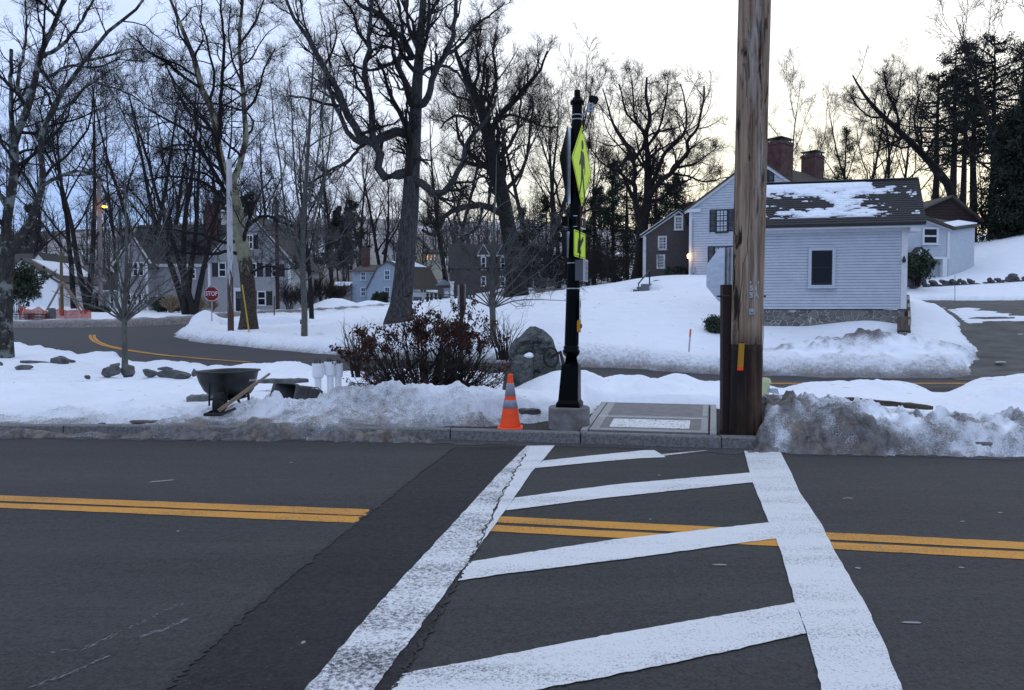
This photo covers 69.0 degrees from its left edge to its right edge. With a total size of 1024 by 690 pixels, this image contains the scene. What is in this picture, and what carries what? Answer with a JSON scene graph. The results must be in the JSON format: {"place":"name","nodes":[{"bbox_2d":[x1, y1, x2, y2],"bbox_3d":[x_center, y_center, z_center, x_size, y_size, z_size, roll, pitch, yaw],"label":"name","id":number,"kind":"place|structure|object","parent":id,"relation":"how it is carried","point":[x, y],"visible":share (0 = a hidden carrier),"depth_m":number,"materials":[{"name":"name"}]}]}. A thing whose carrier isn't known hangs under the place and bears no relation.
{"place":"outdoors","nodes":[
{"label":"outdoors","id":0,"kind":"place"},
{"bbox_2d":[14,229,631,291],"bbox_3d":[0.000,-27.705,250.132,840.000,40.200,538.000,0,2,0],"label":"ground","id":1,"kind":"structure","parent":0,"point":[56,232],"depth_m":228.35,"materials":[{"name":"soil"}]},
{"bbox_2d":[13,260,56,312],"bbox_3d":[-41.204,-5.118,62.068,5.500,5.560,3.927,0,2,0],"label":"rhododendron","id":2,"kind":"object","parent":1,"relation":"on","point":[27,279],"visible":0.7,"depth_m":61.58,"materials":[{"name":"green plant"}]},
{"bbox_2d":[14,252,85,269],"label":"dark roofed house","id":3,"kind":"structure","parent":1,"relation":"on","point":[45,256],"depth_m":94.05,"materials":[{"name":"grey"}]},
{"bbox_2d":[13,257,104,305],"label":"white cottage","id":4,"kind":"structure","parent":1,"relation":"on","point":[50,285],"depth_m":75.15,"materials":[{"name":"white"}]},
{"bbox_2d":[0,37,126,308],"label":"bare tree","id":5,"kind":"object","parent":1,"relation":"on","point":[70,262],"visible":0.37,"depth_m":71.12,"materials":[{"name":"brown plant"}]},
{"bbox_2d":[97,174,106,305],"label":"lamp pole","id":6,"kind":"object","parent":1,"relation":"on","point":[99,213],"visible":0.69,"depth_m":69.53,"materials":[{"name":"black paint"}]},
{"bbox_2d":[50,33,218,241],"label":"bare tree","id":7,"kind":"object","parent":1,"relation":"on","point":[161,187],"visible":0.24,"depth_m":88.54,"materials":[{"name":"brown plant"}]},
{"bbox_2d":[103,203,322,311],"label":"grey shingle house","id":8,"kind":"structure","parent":1,"relation":"on","point":[216,274],"depth_m":74.83,"materials":[{"name":"wood"}]},
{"bbox_2d":[270,58,400,298],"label":"bare tree","id":9,"kind":"object","parent":1,"relation":"on","point":[328,215],"visible":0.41,"depth_m":91.73,"materials":[{"name":"brown plant"}]},
{"bbox_2d":[334,248,437,302],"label":"blue gambrel house","id":10,"kind":"structure","parent":1,"relation":"on","point":[372,280],"depth_m":100.81,"materials":[{"name":"grey"}]},
{"bbox_2d":[0,145,989,300],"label":"hillside wood","id":11,"kind":"object","parent":1,"relation":"on","point":[317,252],"visible":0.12,"depth_m":138.69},
{"bbox_2d":[448,242,541,294],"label":"brown dormer house","id":12,"kind":"structure","parent":1,"relation":"on","point":[483,259],"depth_m":91.84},
{"bbox_2d":[0,424,992,448],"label":"kerb","id":13,"kind":"structure","parent":1,"relation":"on","point":[640,439],"depth_m":9.46,"materials":[{"name":"stone"}]},
{"bbox_2d":[517,40,596,288],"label":"bare tree","id":14,"kind":"object","parent":1,"relation":"on","point":[533,192],"visible":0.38,"depth_m":83.30,"materials":[{"name":"brown plant"}]},
{"bbox_2d":[585,245,618,285],"bbox_3d":[7.340,-6.594,61.857,3.366,3.708,3.324,-2,3,-38],"label":"bare shrub","id":15,"kind":"object","parent":1,"relation":"on","point":[595,262],"visible":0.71,"depth_m":61.60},
{"bbox_2d":[597,246,636,282],"bbox_3d":[8.260,-6.154,57.901,3.516,3.118,2.655,0,2,0],"label":"bare shrub","id":16,"kind":"object","parent":1,"relation":"on","point":[612,267],"visible":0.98,"depth_m":57.66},
{"bbox_2d":[635,202,693,277],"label":"brown saltbox house","id":17,"kind":"structure","parent":1,"relation":"on","point":[675,219],"depth_m":57.49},
{"bbox_2d":[683,136,832,274],"bbox_3d":[20.254,-9.147,56.323,20.372,10.828,13.301,-2,3,-41],"label":"white farmhouse","id":18,"kind":"object","parent":1,"relation":"on","point":[709,217],"visible":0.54,"depth_m":50.68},
{"bbox_2d":[768,44,849,170],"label":"bare tree","id":19,"kind":"object","parent":1,"relation":"on","point":[798,96],"visible":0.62,"depth_m":79.16,"materials":[{"name":"brown plant"}]},
{"bbox_2d":[861,50,959,189],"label":"bare tree","id":20,"kind":"object","parent":1,"relation":"on","point":[906,169],"visible":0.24,"depth_m":81.40,"materials":[{"name":"brown plant"}]},
{"bbox_2d":[923,195,984,241],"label":"russet barn","id":21,"kind":"structure","parent":1,"relation":"on","point":[951,208],"depth_m":51.87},
{"bbox_2d":[961,40,1023,164],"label":"pine","id":22,"kind":"object","parent":1,"relation":"on","point":[1020,52],"visible":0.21,"depth_m":65.18,"materials":[{"name":"green plant"}]},
{"bbox_2d":[13,289,971,387],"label":"side road","id":23,"kind":"structure","parent":0,"point":[159,339],"depth_m":26.22,"materials":[{"name":"asphalt"}]},
{"bbox_2d":[13,218,986,314],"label":"snow","id":24,"kind":"structure","parent":0,"point":[340,303],"depth_m":156.48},
{"bbox_2d":[0,107,58,252],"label":"bare tree","id":25,"kind":"object","parent":24,"relation":"on","point":[5,140],"visible":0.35,"depth_m":110.63,"materials":[{"name":"grey plant"}]},
{"bbox_2d":[0,107,102,255],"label":"bare tree","id":26,"kind":"object","parent":24,"relation":"on","point":[36,250],"visible":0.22,"depth_m":95.07,"materials":[{"name":"grey plant"}]},
{"bbox_2d":[0,33,156,308],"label":"bare tree","id":27,"kind":"object","parent":24,"relation":"on","point":[94,236],"visible":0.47,"depth_m":69.53,"materials":[{"name":"grey plant"}]},
{"bbox_2d":[50,62,197,273],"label":"bare tree","id":28,"kind":"object","parent":24,"relation":"on","point":[111,217],"visible":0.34,"depth_m":87.46,"materials":[{"name":"grey plant"}]},
{"bbox_2d":[165,77,284,224],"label":"bare tree","id":29,"kind":"object","parent":24,"relation":"on","point":[226,157],"visible":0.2,"depth_m":101.11,"materials":[{"name":"grey plant"}]},
{"bbox_2d":[224,66,302,221],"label":"bare tree","id":30,"kind":"object","parent":24,"relation":"on","point":[256,155],"visible":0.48,"depth_m":99.13,"materials":[{"name":"grey plant"}]},
{"bbox_2d":[276,278,300,308],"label":"bare shrub","id":31,"kind":"object","parent":24,"relation":"on","point":[287,299],"visible":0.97,"depth_m":65.74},
{"bbox_2d":[313,276,336,301],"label":"bare shrub","id":32,"kind":"object","parent":24,"relation":"on","point":[325,288],"visible":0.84,"depth_m":83.63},
{"bbox_2d":[321,200,373,270],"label":"pine","id":33,"kind":"object","parent":24,"relation":"on","point":[346,230],"visible":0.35,"depth_m":133.69,"materials":[{"name":"green plant"}]},
{"bbox_2d":[310,113,395,265],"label":"bare tree","id":34,"kind":"object","parent":24,"relation":"on","point":[360,231],"visible":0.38,"depth_m":118.50,"materials":[{"name":"brown plant"}]},
{"bbox_2d":[316,120,420,264],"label":"bare tree","id":35,"kind":"object","parent":24,"relation":"on","point":[384,207],"visible":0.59,"depth_m":117.87,"materials":[{"name":"brown plant"}]},
{"bbox_2d":[388,57,540,281],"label":"bare tree","id":36,"kind":"object","parent":24,"relation":"on","point":[439,234],"visible":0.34,"depth_m":98.89,"materials":[{"name":"brown plant"}]},
{"bbox_2d":[522,191,566,287],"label":"hemlock","id":37,"kind":"object","parent":24,"relation":"on","point":[545,205],"visible":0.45,"depth_m":85.48,"materials":[{"name":"green plant"}]},
{"bbox_2d":[442,18,657,291],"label":"bare tree","id":38,"kind":"object","parent":24,"relation":"on","point":[552,181],"visible":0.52,"depth_m":76.74,"materials":[{"name":"brown plant"}]},
{"bbox_2d":[539,252,566,288],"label":"bare shrub","id":39,"kind":"object","parent":24,"relation":"on","point":[551,271],"visible":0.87,"depth_m":65.58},
{"bbox_2d":[537,60,613,216],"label":"bare tree","id":40,"kind":"object","parent":24,"relation":"on","point":[591,121],"visible":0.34,"depth_m":82.50,"materials":[{"name":"brown plant"}]},
{"bbox_2d":[528,97,638,240],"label":"bare tree","id":41,"kind":"object","parent":24,"relation":"on","point":[593,177],"visible":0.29,"depth_m":95.75,"materials":[{"name":"brown plant"}]},
{"bbox_2d":[559,183,623,285],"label":"hemlock","id":42,"kind":"object","parent":24,"relation":"on","point":[594,217],"visible":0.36,"depth_m":80.97,"materials":[{"name":"green plant"}]},
{"bbox_2d":[586,159,636,282],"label":"hemlock","id":43,"kind":"object","parent":24,"relation":"on","point":[612,209],"visible":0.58,"depth_m":76.80,"materials":[{"name":"green plant"}]},
{"bbox_2d":[596,146,653,281],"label":"hemlock","id":44,"kind":"object","parent":24,"relation":"on","point":[625,197],"visible":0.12,"depth_m":83.09,"materials":[{"name":"green plant"}]},
{"bbox_2d":[617,156,673,262],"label":"hemlock","id":45,"kind":"object","parent":24,"relation":"on","point":[655,210],"visible":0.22,"depth_m":79.22,"materials":[{"name":"green plant"}]},
{"bbox_2d":[628,172,693,254],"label":"hemlock","id":46,"kind":"object","parent":24,"relation":"on","point":[677,202],"visible":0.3,"depth_m":75.45,"materials":[{"name":"green plant"}]},
{"bbox_2d":[788,122,837,178],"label":"bare tree","id":47,"kind":"object","parent":24,"relation":"on","point":[797,151],"visible":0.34,"depth_m":94.68,"materials":[{"name":"brown plant"}]},
{"bbox_2d":[829,122,865,179],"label":"pine","id":48,"kind":"object","parent":24,"relation":"on","point":[847,140],"visible":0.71,"depth_m":84.16,"materials":[{"name":"green plant"}]},
{"bbox_2d":[800,59,911,179],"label":"bare tree","id":49,"kind":"object","parent":24,"relation":"on","point":[875,167],"visible":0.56,"depth_m":84.01,"materials":[{"name":"brown plant"}]},
{"bbox_2d":[829,35,960,177],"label":"bare tree","id":50,"kind":"object","parent":24,"relation":"on","point":[889,162],"visible":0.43,"depth_m":78.00,"materials":[{"name":"brown plant"}]},
{"bbox_2d":[874,68,979,199],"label":"pine","id":51,"kind":"object","parent":24,"relation":"on","point":[935,191],"visible":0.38,"depth_m":69.15,"materials":[{"name":"green plant"}]},
{"bbox_2d":[904,38,1011,193],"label":"pine","id":52,"kind":"object","parent":24,"relation":"on","point":[954,78],"visible":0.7,"depth_m":65.14,"materials":[{"name":"green plant"}]},
{"bbox_2d":[931,66,996,204],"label":"pine","id":53,"kind":"object","parent":24,"relation":"on","point":[963,189],"visible":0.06,"depth_m":75.21,"materials":[{"name":"green plant"}]},
{"bbox_2d":[914,30,1023,237],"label":"pine","id":54,"kind":"object","parent":24,"relation":"on","point":[989,93],"visible":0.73,"depth_m":62.92,"materials":[{"name":"green plant"}]},
{"bbox_2d":[925,37,1023,212],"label":"pine","id":55,"kind":"object","parent":24,"relation":"on","point":[973,177],"visible":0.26,"depth_m":66.51,"materials":[{"name":"green plant"}]},
{"bbox_2d":[0,438,1023,689],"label":"road","id":56,"kind":"structure","parent":0,"point":[78,584],"depth_m":4.85,"materials":[{"name":"asphalt"}]},
{"bbox_2d":[167,446,525,689],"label":"trench patch","id":57,"kind":"object","parent":56,"relation":"on","point":[324,604],"visible":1,"depth_m":4.33,"materials":[{"name":"asphalt"}]},
{"bbox_2d":[157,446,525,689],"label":"trench seam","id":58,"kind":"object","parent":57,"relation":"on","point":[184,667],"visible":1,"depth_m":4.16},
{"bbox_2d":[0,495,1023,558],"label":"yellow centre lines","id":59,"kind":"object","parent":56,"relation":"on","point":[773,542],"visible":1,"depth_m":5.75,"materials":[{"name":"paint"}]},
{"bbox_2d":[0,436,1023,459],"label":"gutter grit","id":60,"kind":"object","parent":56,"relation":"on","point":[663,448],"visible":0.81,"depth_m":9.23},
{"bbox_2d":[28,462,1002,687],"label":"road scuffs","id":61,"kind":"object","parent":56,"relation":"on","point":[302,642],"visible":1,"depth_m":3.88,"materials":[{"name":"asphalt"}]},
{"bbox_2d":[304,445,901,689],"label":"crosswalk markings","id":62,"kind":"object","parent":56,"relation":"on","point":[848,648],"visible":0.99,"depth_m":4.04,"materials":[{"name":"white paint"}]},
{"bbox_2d":[0,342,1023,457],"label":"snow verge","id":63,"kind":"structure","parent":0,"point":[835,421],"depth_m":10.48,"materials":[{"name":"snow"}]},
{"bbox_2d":[0,0,190,357],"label":"lichened tree","id":64,"kind":"object","parent":63,"relation":"on","point":[9,247],"visible":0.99,"depth_m":19.70,"materials":[{"name":"brown plant"}]},
{"bbox_2d":[155,369,191,378],"bbox_3d":[-6.843,0.609,15.046,0.694,0.234,0.300,0,2,0],"label":"field stone","id":65,"kind":"object","parent":63,"relation":"on","point":[174,374],"visible":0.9,"depth_m":14.95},
{"bbox_2d":[269,383,322,399],"bbox_3d":[-3.260,0.749,11.323,0.366,0.371,0.908,2,3,42],"label":"tipped bin","id":66,"kind":"object","parent":63,"relation":"on","point":[292,390],"visible":0.6,"depth_m":11.31,"materials":[{"name":"grey plastic"}]},
{"bbox_2d":[312,361,323,389],"bbox_3d":[-3.096,0.610,11.882,0.182,0.792,0.182,0,2,0],"label":"white pipe","id":67,"kind":"object","parent":63,"relation":"on","point":[317,372],"visible":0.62,"depth_m":11.82,"materials":[{"name":"white plastic"}]},
{"bbox_2d":[324,359,335,391],"bbox_3d":[-2.923,0.601,11.981,0.190,0.826,0.190,0,2,0],"label":"white pipe","id":68,"kind":"object","parent":63,"relation":"on","point":[329,370],"visible":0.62,"depth_m":11.92,"materials":[{"name":"white plastic"}]},
{"bbox_2d":[475,310,528,359],"bbox_3d":[-0.173,-0.239,14.033,1.022,1.052,0.904,-1,2,-21],"label":"forsythia","id":69,"kind":"object","parent":63,"relation":"on","point":[501,354],"visible":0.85,"depth_m":13.97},
{"bbox_2d":[502,352,532,389],"bbox_3d":[0.090,0.535,13.034,0.562,0.808,0.530,-1,3,-31],"label":"boulder block","id":70,"kind":"object","parent":63,"relation":"on","point":[521,368],"visible":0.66,"depth_m":12.91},
{"bbox_2d":[508,326,560,378],"bbox_3d":[0.393,0.316,13.524,1.085,1.317,0.758,0,2,0],"label":"boulder","id":71,"kind":"object","parent":63,"relation":"on","point":[535,341],"visible":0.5,"depth_m":13.30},
{"bbox_2d":[706,247,732,300],"bbox_3d":[3.066,-0.322,10.637,0.039,2.131,0.762,-2,3,-36],"label":"stop sign","id":72,"kind":"object","parent":63,"relation":"on","point":[719,269],"visible":0.47,"depth_m":10.74,"materials":[{"name":"metal"}]},
{"bbox_2d":[845,397,932,409],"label":"timber beam","id":73,"kind":"structure","parent":63,"relation":"on","point":[909,405],"depth_m":10.17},
{"bbox_2d":[0,0,1023,232],"label":"sky","id":74,"kind":"structure","parent":0,"point":[664,34],"materials":[{"name":"white"}]},
{"bbox_2d":[13,234,1023,377],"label":"snow lawn","id":75,"kind":"structure","parent":0,"point":[624,326],"depth_m":27.14,"materials":[{"name":"snow"}]},
{"bbox_2d":[19,306,89,318],"bbox_3d":[-31.915,-2.273,51.951,5.307,0.977,0.548,0,2,0],"label":"orange netting","id":76,"kind":"object","parent":75,"relation":"on","point":[81,313],"visible":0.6,"depth_m":51.92,"materials":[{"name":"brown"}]},
{"bbox_2d":[46,252,86,314],"bbox_3d":[-31.938,-4.391,53.600,2.956,4.602,0.795,0,2,0],"label":"braced post","id":77,"kind":"object","parent":75,"relation":"on","point":[61,300],"visible":0.72,"depth_m":53.62,"materials":[{"name":"brown"}]},
{"bbox_2d":[59,25,306,314],"bbox_3d":[-26.410,-13.380,60.505,18.222,22.683,9.604,-1,2,-27],"label":"bare tree","id":78,"kind":"object","parent":75,"relation":"on","point":[194,304],"visible":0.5,"depth_m":60.22,"materials":[{"name":"brown plant"}]},
{"bbox_2d":[83,9,294,314],"bbox_3d":[-26.171,-14.092,62.292,13.628,23.988,21.349,0,2,12],"label":"bare tree","id":79,"kind":"object","parent":75,"relation":"on","point":[183,300],"visible":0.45,"depth_m":60.82,"materials":[{"name":"grey plant"}]},
{"bbox_2d":[119,0,335,329],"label":"sycamore","id":80,"kind":"object","parent":75,"relation":"on","point":[246,265],"visible":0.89,"depth_m":35.24,"materials":[{"name":"brown plant"}]},
{"bbox_2d":[226,159,233,330],"bbox_3d":[-12.459,-4.010,32.872,0.273,8.286,0.267,0,2,0],"label":"weathered pole","id":81,"kind":"object","parent":75,"relation":"on","point":[230,300],"visible":0.8,"depth_m":32.77,"materials":[{"name":"grey wood"}]},
{"bbox_2d":[207,17,381,335],"bbox_3d":[-8.348,-6.523,29.877,5.425,13.835,5.558,2,3,36],"label":"thin street tree","id":82,"kind":"object","parent":75,"relation":"on","point":[302,242],"visible":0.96,"depth_m":29.71,"materials":[{"name":"brown plant"}]},
{"bbox_2d":[259,76,347,318],"bbox_3d":[-12.764,-8.982,46.243,5.095,15.301,7.301,0,2,-9],"label":"bare tree","id":83,"kind":"object","parent":75,"relation":"on","point":[311,303],"visible":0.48,"depth_m":45.81,"materials":[{"name":"grey plant"}]},
{"bbox_2d":[263,0,526,323],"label":"maple","id":84,"kind":"object","parent":75,"relation":"on","point":[409,131],"visible":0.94,"depth_m":31.66,"materials":[{"name":"brown plant"}]},
{"bbox_2d":[418,14,569,297],"bbox_3d":[-1.114,-13.244,49.416,10.579,21.554,13.470,0,2,0],"label":"arching limb tree","id":85,"kind":"object","parent":75,"relation":"on","point":[502,212],"visible":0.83,"depth_m":49.14,"materials":[{"name":"brown plant"}]},
{"bbox_2d":[405,131,588,339],"bbox_3d":[-0.428,-3.234,25.126,6.371,7.780,3.926,0,2,0],"label":"fan tree","id":86,"kind":"object","parent":75,"relation":"on","point":[492,304],"visible":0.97,"depth_m":24.77,"materials":[{"name":"brown plant"}]},
{"bbox_2d":[581,54,733,279],"bbox_3d":[11.724,-14.305,59.949,13.194,19.799,13.494,0,2,0],"label":"tall spreading tree","id":87,"kind":"object","parent":75,"relation":"on","point":[650,188],"visible":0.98,"depth_m":58.83,"materials":[{"name":"brown plant"}]},
{"bbox_2d":[701,314,719,333],"bbox_3d":[6.975,-0.651,25.476,1.012,0.894,0.987,2,3,42],"label":"evergreen shrub","id":88,"kind":"object","parent":75,"relation":"on","point":[712,323],"visible":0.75,"depth_m":25.27,"materials":[{"name":"green plant"}]},
{"bbox_2d":[763,177,926,325],"bbox_3d":[11.944,-3.034,27.672,5.776,6.173,5.135,0,2,11],"label":"white annex","id":89,"kind":"object","parent":75,"relation":"on","point":[836,251],"visible":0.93,"depth_m":25.74,"materials":[{"name":"wood"}]},
{"bbox_2d":[807,247,836,288],"bbox_3d":[10.687,-2.657,25.675,0.959,1.410,0.110,0,2,11],"label":"window","id":90,"kind":"structure","parent":89,"relation":"in","point":[820,259],"depth_m":25.71,"materials":[{"name":"white glass"}]},
{"bbox_2d":[839,42,957,197],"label":"leaning tree","id":91,"kind":"object","parent":75,"relation":"on","point":[937,171],"visible":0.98,"depth_m":61.16,"materials":[{"name":"brown plant"}]},
{"bbox_2d":[897,295,910,332],"bbox_3d":[14.597,-1.030,27.743,0.422,1.870,7.528,1,2,28],"label":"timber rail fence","id":92,"kind":"object","parent":75,"relation":"on","point":[904,323],"visible":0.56,"depth_m":24.59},
{"bbox_2d":[907,249,940,286],"bbox_3d":[20.095,-3.821,36.980,1.990,1.843,1.729,0,2,0],"label":"rhododendron","id":93,"kind":"object","parent":75,"relation":"on","point":[921,266],"visible":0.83,"depth_m":36.54,"materials":[{"name":"green plant"}]},
{"bbox_2d":[908,216,979,276],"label":"white rear cottage","id":94,"kind":"structure","parent":75,"relation":"on","point":[949,244],"depth_m":41.03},
{"bbox_2d":[921,227,939,244],"bbox_3d":[22.951,-5.968,40.805,0.995,0.982,0.100,0,2,-3],"label":"window","id":95,"kind":"structure","parent":94,"relation":"in","point":[930,235],"depth_m":40.83,"materials":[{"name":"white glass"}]},
{"bbox_2d":[895,0,1023,227],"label":"bare tree","id":96,"kind":"object","parent":75,"relation":"on","point":[978,93],"visible":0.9,"depth_m":57.80,"materials":[{"name":"brown plant"}]},
{"bbox_2d":[907,273,1023,288],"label":"dry stone wall","id":97,"kind":"structure","parent":75,"relation":"on","point":[1012,277],"depth_m":38.18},
{"bbox_2d":[964,106,1023,240],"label":"spruce","id":98,"kind":"object","parent":75,"relation":"on","point":[999,138],"visible":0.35,"depth_m":51.42,"materials":[{"name":"green plant"}]},
{"bbox_2d":[975,87,1023,242],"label":"spruce","id":99,"kind":"object","parent":75,"relation":"on","point":[1015,186],"visible":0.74,"depth_m":49.78,"materials":[{"name":"green plant"}]},
{"bbox_2d":[98,387,955,435],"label":"verge soil","id":100,"kind":"structure","parent":0,"point":[543,425],"depth_m":10.26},
{"bbox_2d":[53,121,207,373],"bbox_3d":[-8.875,-2.051,17.194,2.880,6.200,4.684,-1,3,-33],"label":"sapling","id":101,"kind":"object","parent":100,"relation":"on","point":[125,314],"visible":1,"depth_m":17.07,"materials":[{"name":"brown plant"}]},
{"bbox_2d":[193,368,270,415],"bbox_3d":[-4.108,0.736,10.870,0.970,0.722,1.201,-2,3,-35],"label":"wheelbarrow","id":102,"kind":"object","parent":100,"relation":"on","point":[225,387],"visible":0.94,"depth_m":10.62,"materials":[{"name":"black plastic"}]},
{"bbox_2d":[328,292,512,388],"bbox_3d":[-1.408,0.077,11.941,2.895,1.876,2.020,0,2,0],"label":"brown leaved bush","id":103,"kind":"object","parent":100,"relation":"on","point":[445,332],"visible":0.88,"depth_m":11.81,"materials":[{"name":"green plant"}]},
{"bbox_2d":[498,374,522,429],"bbox_3d":[-0.023,0.747,9.819,0.330,0.736,0.330,0,2,0],"label":"traffic cone","id":104,"kind":"object","parent":100,"relation":"on","point":[510,419],"visible":1,"depth_m":9.74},
{"bbox_2d":[548,89,598,430],"bbox_3d":[0.807,-1.067,9.925,0.582,4.584,1.109,2,3,39],"label":"crossing beacon post","id":105,"kind":"object","parent":100,"relation":"on","point":[569,411],"visible":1,"depth_m":9.82,"materials":[{"name":"black"}]},
{"bbox_2d":[720,285,731,433],"bbox_3d":[2.735,0.272,9.516,0.136,2.079,0.124,0,2,0],"label":"brown post","id":106,"kind":"object","parent":100,"relation":"on","point":[725,331],"visible":0.85,"depth_m":9.46,"materials":[{"name":"metal"}]},
{"bbox_2d":[717,0,770,435],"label":"utility pole","id":107,"kind":"object","parent":100,"relation":"on","point":[751,145],"visible":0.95,"depth_m":9.10,"materials":[{"name":"brown wood"}]},
{"bbox_2d":[581,402,716,434],"bbox_3d":[2.102,1.107,10.894,1.883,0.164,3.185,0,2,12],"label":"pavement landing","id":108,"kind":"object","parent":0,"point":[603,415],"visible":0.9,"depth_m":10.78,"materials":[{"name":"concrete"}]},
{"bbox_2d":[609,418,689,428],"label":"tactile paving","id":109,"kind":"structure","parent":108,"relation":"on","point":[652,423],"depth_m":10.02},
{"bbox_2d":[922,300,1023,379],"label":"driveway","id":110,"kind":"structure","parent":0,"point":[992,342],"depth_m":25.29,"materials":[{"name":"asphalt"}]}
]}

